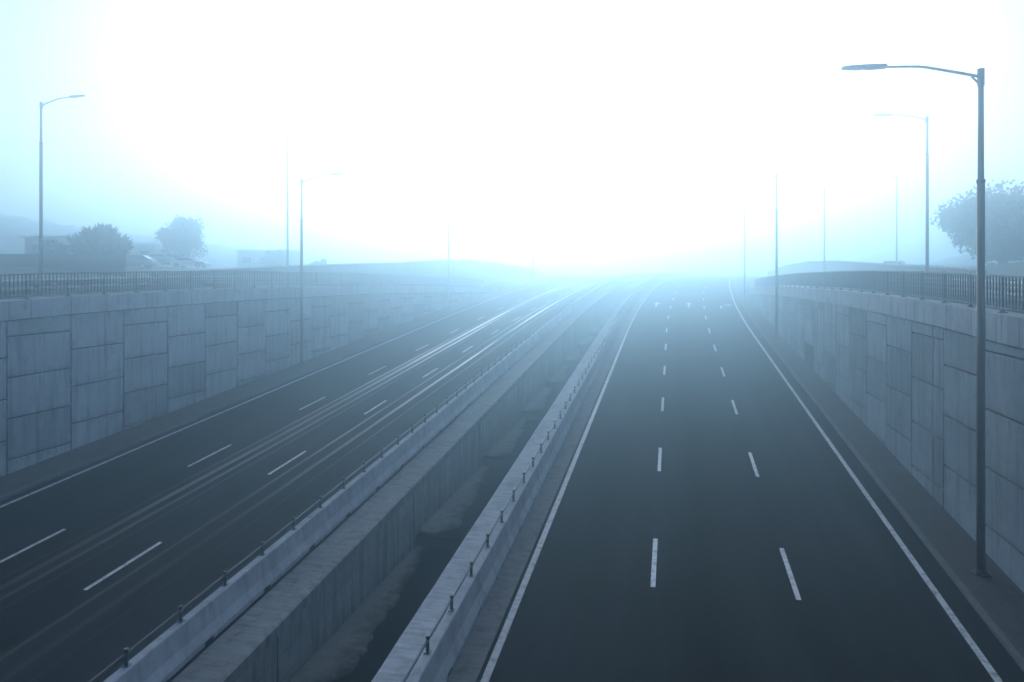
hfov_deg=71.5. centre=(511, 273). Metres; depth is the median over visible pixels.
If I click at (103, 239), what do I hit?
spiky bush
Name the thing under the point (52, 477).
kerb
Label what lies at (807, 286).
road
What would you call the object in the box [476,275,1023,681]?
road
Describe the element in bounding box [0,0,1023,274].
sky
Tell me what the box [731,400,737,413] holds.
road marking
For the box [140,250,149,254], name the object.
window
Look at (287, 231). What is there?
street lamp
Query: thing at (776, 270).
street lamp
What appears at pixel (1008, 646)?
kerb
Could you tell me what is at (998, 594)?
sidewalk
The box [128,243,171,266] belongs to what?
building
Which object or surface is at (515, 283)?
sidewalk
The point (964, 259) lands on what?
hill
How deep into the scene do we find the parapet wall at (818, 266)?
79.83 m
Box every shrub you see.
[33,239,72,253]
[259,249,285,266]
[310,258,326,264]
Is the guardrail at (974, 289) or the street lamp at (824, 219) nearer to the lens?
the guardrail at (974, 289)
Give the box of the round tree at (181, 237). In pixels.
[154,215,207,257]
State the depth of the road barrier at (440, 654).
20.29 m
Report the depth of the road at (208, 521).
26.06 m
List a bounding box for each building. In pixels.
[19,236,74,253]
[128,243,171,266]
[234,250,305,267]
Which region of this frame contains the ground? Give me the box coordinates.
[0,262,1023,681]
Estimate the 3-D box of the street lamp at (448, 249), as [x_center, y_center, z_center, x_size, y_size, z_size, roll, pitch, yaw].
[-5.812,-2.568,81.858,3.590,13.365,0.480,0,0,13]
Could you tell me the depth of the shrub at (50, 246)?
62.65 m
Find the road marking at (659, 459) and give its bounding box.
[657,448,661,470]
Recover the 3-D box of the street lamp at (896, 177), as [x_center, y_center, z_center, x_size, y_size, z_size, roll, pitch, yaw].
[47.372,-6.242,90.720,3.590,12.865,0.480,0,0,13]
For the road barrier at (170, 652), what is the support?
on the road at (208, 521)
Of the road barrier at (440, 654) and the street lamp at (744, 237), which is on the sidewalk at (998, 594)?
the street lamp at (744, 237)
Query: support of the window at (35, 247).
in the building at (31, 244)
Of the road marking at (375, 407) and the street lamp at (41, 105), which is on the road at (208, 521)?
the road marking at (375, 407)
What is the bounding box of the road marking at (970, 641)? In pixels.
[729,277,1002,681]
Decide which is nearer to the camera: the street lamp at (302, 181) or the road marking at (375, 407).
the road marking at (375, 407)
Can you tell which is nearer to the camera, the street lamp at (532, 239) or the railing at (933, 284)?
the railing at (933, 284)
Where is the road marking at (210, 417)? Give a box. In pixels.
[0,277,578,507]
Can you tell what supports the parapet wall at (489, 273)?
on the ground
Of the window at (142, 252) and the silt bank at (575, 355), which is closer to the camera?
the silt bank at (575, 355)
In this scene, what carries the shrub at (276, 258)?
on the ground
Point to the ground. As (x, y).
(1014, 268)
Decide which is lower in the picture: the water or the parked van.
the water
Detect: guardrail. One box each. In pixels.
[2,276,358,295]
[813,276,1021,302]
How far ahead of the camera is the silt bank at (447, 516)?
29.66 m
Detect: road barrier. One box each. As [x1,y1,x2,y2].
[88,272,672,681]
[402,272,696,681]
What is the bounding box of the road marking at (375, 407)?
[364,400,386,413]
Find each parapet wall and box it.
[151,260,546,286]
[767,260,987,288]
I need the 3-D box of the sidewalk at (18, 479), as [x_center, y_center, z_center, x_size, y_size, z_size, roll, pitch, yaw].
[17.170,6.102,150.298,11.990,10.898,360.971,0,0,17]
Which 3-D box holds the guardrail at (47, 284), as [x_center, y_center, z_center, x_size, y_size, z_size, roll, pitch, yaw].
[-20.132,0.692,40.509,0.253,1.123,54.008,0,0,12]
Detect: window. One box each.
[32,244,38,251]
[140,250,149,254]
[242,257,250,262]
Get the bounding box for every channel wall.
[171,277,651,681]
[371,285,656,681]
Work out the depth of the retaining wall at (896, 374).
24.44 m
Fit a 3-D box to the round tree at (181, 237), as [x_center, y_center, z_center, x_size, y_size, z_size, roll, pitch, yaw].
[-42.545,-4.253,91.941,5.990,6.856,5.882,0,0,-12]
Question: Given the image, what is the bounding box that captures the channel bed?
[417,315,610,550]
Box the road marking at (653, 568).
[650,539,657,586]
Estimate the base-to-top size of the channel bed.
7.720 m
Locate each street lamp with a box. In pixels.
[39,95,84,277]
[286,132,320,265]
[298,173,346,365]
[447,193,475,308]
[532,206,549,282]
[717,190,745,296]
[732,171,779,339]
[796,185,824,270]
[840,63,991,576]
[869,174,897,260]
[873,114,928,270]
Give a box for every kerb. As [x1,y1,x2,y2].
[0,276,613,500]
[734,275,1023,671]
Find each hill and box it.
[0,213,347,266]
[919,254,1023,264]
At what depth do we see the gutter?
21.12 m
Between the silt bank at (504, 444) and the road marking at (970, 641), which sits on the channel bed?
the silt bank at (504, 444)
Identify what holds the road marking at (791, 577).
on the road at (713, 514)
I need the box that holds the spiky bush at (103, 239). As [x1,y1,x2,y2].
[65,223,134,254]
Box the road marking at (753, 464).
[748,452,758,476]
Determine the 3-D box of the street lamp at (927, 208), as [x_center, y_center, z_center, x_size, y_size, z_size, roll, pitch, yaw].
[26.487,-4.952,48.309,3.590,11.865,0.480,0,0,13]
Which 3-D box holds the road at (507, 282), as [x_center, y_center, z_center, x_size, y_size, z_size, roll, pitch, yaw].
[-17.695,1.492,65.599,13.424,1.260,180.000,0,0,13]
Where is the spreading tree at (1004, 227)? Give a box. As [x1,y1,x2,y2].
[930,178,1023,264]
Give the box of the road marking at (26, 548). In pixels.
[0,529,65,562]
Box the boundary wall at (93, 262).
[0,251,125,275]
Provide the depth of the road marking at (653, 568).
20.13 m
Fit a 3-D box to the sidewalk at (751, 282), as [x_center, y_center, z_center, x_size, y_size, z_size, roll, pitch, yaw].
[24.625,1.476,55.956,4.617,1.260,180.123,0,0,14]
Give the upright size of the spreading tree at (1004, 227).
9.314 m
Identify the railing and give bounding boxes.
[0,271,483,298]
[754,270,1023,312]
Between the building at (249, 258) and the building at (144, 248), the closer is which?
the building at (144, 248)
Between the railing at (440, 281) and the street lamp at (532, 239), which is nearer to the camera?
the railing at (440, 281)
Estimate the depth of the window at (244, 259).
113.18 m
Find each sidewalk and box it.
[0,276,583,495]
[0,277,557,298]
[735,275,1023,657]
[748,278,1021,309]
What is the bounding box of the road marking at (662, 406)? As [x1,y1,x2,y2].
[661,398,663,410]
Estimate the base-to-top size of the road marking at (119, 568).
0.202 m
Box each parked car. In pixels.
[126,255,157,268]
[147,253,174,264]
[170,257,210,267]
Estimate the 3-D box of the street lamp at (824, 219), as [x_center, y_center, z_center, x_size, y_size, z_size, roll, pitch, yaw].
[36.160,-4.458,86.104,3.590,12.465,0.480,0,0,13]
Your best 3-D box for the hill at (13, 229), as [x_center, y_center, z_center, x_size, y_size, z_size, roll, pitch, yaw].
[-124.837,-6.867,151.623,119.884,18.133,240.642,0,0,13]
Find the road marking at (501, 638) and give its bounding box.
[480,276,695,681]
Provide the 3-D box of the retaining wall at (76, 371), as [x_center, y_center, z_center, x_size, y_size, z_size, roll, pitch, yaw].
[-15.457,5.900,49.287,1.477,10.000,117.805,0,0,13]
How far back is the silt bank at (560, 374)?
57.69 m
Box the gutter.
[446,275,718,681]
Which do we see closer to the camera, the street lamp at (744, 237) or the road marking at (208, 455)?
the road marking at (208, 455)
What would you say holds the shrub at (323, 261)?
on the ground
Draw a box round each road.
[0,275,699,681]
[12,278,540,295]
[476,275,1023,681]
[766,286,1021,292]
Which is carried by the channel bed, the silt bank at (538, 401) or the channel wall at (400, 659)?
the silt bank at (538, 401)
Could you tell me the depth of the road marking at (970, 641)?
20.75 m
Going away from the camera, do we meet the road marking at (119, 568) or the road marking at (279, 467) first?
the road marking at (119, 568)
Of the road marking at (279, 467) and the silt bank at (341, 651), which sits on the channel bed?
the silt bank at (341, 651)
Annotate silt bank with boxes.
[289,544,428,681]
[419,465,491,534]
[483,418,527,457]
[522,387,552,412]
[547,365,569,382]
[565,349,581,360]
[579,336,593,344]
[590,326,602,332]
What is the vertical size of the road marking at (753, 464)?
0.202 m
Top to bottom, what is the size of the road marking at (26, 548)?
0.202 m
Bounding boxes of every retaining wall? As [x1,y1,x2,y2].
[0,285,498,476]
[749,287,1023,592]
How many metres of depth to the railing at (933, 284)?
26.92 m
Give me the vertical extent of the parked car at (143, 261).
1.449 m
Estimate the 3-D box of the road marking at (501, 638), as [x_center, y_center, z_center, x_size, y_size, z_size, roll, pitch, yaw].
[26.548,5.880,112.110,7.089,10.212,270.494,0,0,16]
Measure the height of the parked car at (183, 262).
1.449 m
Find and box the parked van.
[883,261,904,263]
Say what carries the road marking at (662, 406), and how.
on the road at (713, 514)
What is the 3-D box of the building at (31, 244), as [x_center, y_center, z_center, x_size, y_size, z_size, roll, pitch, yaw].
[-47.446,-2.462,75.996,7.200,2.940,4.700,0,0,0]
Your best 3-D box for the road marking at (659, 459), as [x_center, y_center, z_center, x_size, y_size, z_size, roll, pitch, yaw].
[6.043,7.579,29.090,0.140,0.202,2.950,0,0,13]
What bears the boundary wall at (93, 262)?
on the ground
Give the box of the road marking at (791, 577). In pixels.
[779,548,800,599]
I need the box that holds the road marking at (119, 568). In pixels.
[83,542,161,589]
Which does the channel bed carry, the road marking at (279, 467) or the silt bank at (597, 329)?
the silt bank at (597, 329)
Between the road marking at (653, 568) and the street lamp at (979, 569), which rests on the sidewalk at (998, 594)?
the street lamp at (979, 569)
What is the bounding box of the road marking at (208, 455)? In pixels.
[188,445,230,466]
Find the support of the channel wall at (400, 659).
on the ground
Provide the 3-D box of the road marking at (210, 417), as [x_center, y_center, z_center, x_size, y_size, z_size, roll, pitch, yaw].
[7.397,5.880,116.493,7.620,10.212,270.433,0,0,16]
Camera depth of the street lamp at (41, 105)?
45.87 m
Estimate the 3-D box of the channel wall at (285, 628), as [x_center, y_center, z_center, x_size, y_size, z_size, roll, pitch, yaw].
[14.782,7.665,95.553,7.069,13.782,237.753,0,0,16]
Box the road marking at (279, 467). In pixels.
[268,451,305,473]
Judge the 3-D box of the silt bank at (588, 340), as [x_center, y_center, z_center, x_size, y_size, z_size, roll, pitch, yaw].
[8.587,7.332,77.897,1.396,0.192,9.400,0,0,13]
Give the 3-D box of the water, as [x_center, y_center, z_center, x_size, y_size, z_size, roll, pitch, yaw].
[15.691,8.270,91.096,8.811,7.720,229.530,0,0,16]
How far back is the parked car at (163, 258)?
86.88 m
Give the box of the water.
[333,314,611,681]

